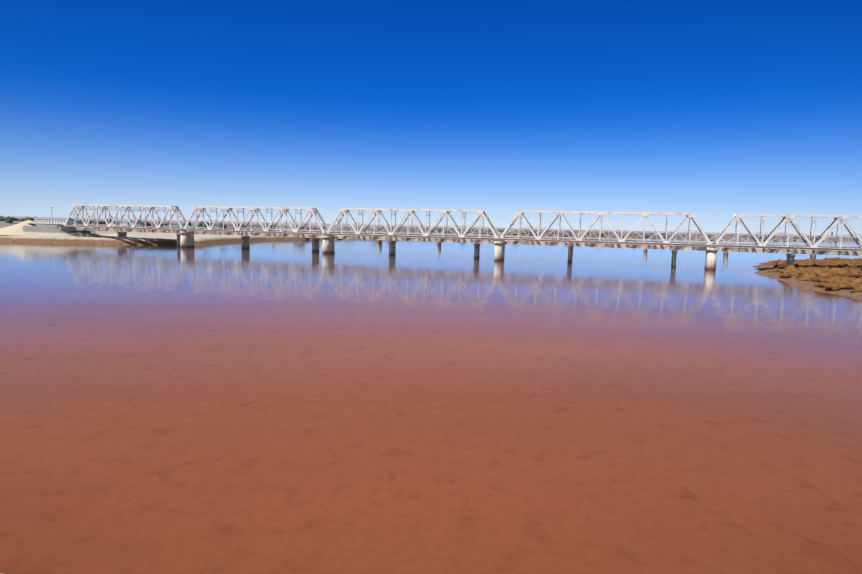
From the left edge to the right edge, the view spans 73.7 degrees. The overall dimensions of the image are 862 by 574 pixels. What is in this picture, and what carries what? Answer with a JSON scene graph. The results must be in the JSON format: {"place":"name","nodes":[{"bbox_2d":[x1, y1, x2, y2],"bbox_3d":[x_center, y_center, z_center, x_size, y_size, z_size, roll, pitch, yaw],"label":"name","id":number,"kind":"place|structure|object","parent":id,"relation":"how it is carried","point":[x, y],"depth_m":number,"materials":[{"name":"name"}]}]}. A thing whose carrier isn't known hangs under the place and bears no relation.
{"place":"outdoors","nodes":[
{"label":"outdoors","id":0,"kind":"place"},
{"bbox_2d":[0,221,321,245],"bbox_3d":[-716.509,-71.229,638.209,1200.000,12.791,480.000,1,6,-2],"label":"bank ground","id":1,"kind":"structure","parent":0,"point":[33,234],"depth_m":431.80,"materials":[{"name":"soil"}]},
{"bbox_2d":[0,220,42,235],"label":"embankment","id":2,"kind":"structure","parent":1,"relation":"on","point":[16,229],"depth_m":434.73,"materials":[{"name":"beige concrete"}]},
{"bbox_2d":[34,217,73,224],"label":"long building","id":3,"kind":"structure","parent":1,"relation":"on","point":[44,220],"depth_m":606.33,"materials":[{"name":"white glass"}]},
{"bbox_2d":[37,225,75,233],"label":"bridge abutment","id":4,"kind":"object","parent":1,"relation":"on","point":[68,230],"depth_m":430.97,"materials":[{"name":"concrete"}]},
{"bbox_2d":[112,220,134,225],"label":"long building","id":5,"kind":"structure","parent":1,"relation":"on","point":[125,222],"depth_m":584.32,"materials":[{"name":"white glass"}]},
{"bbox_2d":[0,216,325,229],"bbox_3d":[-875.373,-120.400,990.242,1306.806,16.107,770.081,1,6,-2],"label":"bank trees","id":6,"kind":"object","parent":1,"relation":"on","point":[8,219],"depth_m":800.31,"materials":[{"name":"green plant"}]},
{"bbox_2d":[0,216,861,573],"bbox_3d":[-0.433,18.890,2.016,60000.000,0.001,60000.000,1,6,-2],"label":"river water","id":7,"kind":"structure","parent":0,"point":[300,406],"depth_m":58.93,"materials":[{"name":"brown water"}]},
{"bbox_2d":[179,230,718,269],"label":"bridge piers","id":8,"kind":"structure","parent":7,"relation":"in","point":[187,241],"depth_m":331.65,"materials":[{"name":"concrete"}]},
{"bbox_2d":[63,204,861,250],"bbox_3d":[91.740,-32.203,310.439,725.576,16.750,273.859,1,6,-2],"label":"bridge truss","id":9,"kind":"object","parent":8,"relation":"on","point":[689,216],"depth_m":334.69,"materials":[{"name":"metal"}]},
{"bbox_2d":[11,223,861,248],"bbox_3d":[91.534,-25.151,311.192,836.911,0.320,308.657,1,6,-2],"label":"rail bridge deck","id":10,"kind":"structure","parent":9,"relation":"on","point":[451,236],"depth_m":339.60,"materials":[{"name":"grey metal"}]},
{"bbox_2d":[28,223,859,247],"bbox_3d":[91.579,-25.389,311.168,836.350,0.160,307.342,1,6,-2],"label":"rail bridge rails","id":11,"kind":"object","parent":10,"relation":"on","point":[481,236],"depth_m":325.74,"materials":[{"name":"metal"}]},
{"bbox_2d":[181,227,832,247],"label":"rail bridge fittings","id":12,"kind":"object","parent":9,"relation":"on","point":[712,242],"depth_m":287.97,"materials":[{"name":"grey metal"}]},
{"bbox_2d":[117,232,794,266],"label":"bridge piers","id":13,"kind":"structure","parent":7,"relation":"in","point":[245,242],"depth_m":360.65,"materials":[{"name":"concrete"}]},
{"bbox_2d":[76,227,861,255],"bbox_3d":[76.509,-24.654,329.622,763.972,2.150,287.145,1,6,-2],"label":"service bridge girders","id":14,"kind":"object","parent":13,"relation":"on","point":[740,249],"depth_m":333.03,"materials":[{"name":"metal"}]},
{"bbox_2d":[322,234,815,257],"bbox_3d":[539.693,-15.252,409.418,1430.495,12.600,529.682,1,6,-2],"label":"bridge piers","id":15,"kind":"structure","parent":7,"relation":"in","point":[646,250],"depth_m":520.45,"materials":[{"name":"concrete"}]},
{"bbox_2d":[273,221,861,245],"bbox_3d":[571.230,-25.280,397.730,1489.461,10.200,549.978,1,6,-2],"label":"old bridge truss","id":16,"kind":"object","parent":15,"relation":"on","point":[648,239],"depth_m":539.50,"materials":[{"name":"metal"}]},
{"bbox_2d":[0,0,861,235],"label":"sky","id":17,"kind":"structure","parent":0,"point":[713,110],"materials":[{"name":"blue"}]},
{"bbox_2d":[3,216,861,237],"bbox_3d":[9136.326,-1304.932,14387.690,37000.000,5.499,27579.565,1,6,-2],"label":"trees","id":18,"kind":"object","parent":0,"point":[182,222],"depth_m":5772.68,"materials":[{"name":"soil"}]},
{"bbox_2d":[313,227,859,241],"bbox_3d":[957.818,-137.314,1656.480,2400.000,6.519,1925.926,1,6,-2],"label":"railing","id":19,"kind":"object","parent":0,"point":[692,237],"depth_m":1403.43,"materials":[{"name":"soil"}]},
{"bbox_2d":[300,227,861,239],"bbox_3d":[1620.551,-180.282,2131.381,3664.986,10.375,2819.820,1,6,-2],"label":"shore trees","id":20,"kind":"object","parent":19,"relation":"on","point":[527,232],"depth_m":1784.11,"materials":[{"name":"green plant"}]},
{"bbox_2d":[753,262,861,298],"bbox_3d":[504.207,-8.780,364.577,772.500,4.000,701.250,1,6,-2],"label":"bank ground","id":21,"kind":"structure","parent":0,"point":[765,268],"depth_m":215.59,"materials":[{"name":"soil"}]},
{"bbox_2d":[767,257,861,292],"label":"bank shrubs","id":22,"kind":"object","parent":21,"relation":"on","point":[834,282],"depth_m":246.22,"materials":[{"name":"brown plant"}]},
{"bbox_2d":[787,257,861,284],"bbox_3d":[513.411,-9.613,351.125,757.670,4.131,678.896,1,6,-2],"label":"bank shrubs","id":23,"kind":"object","parent":21,"relation":"on","point":[818,271],"depth_m":251.03,"materials":[{"name":"brown plant"}]}
]}

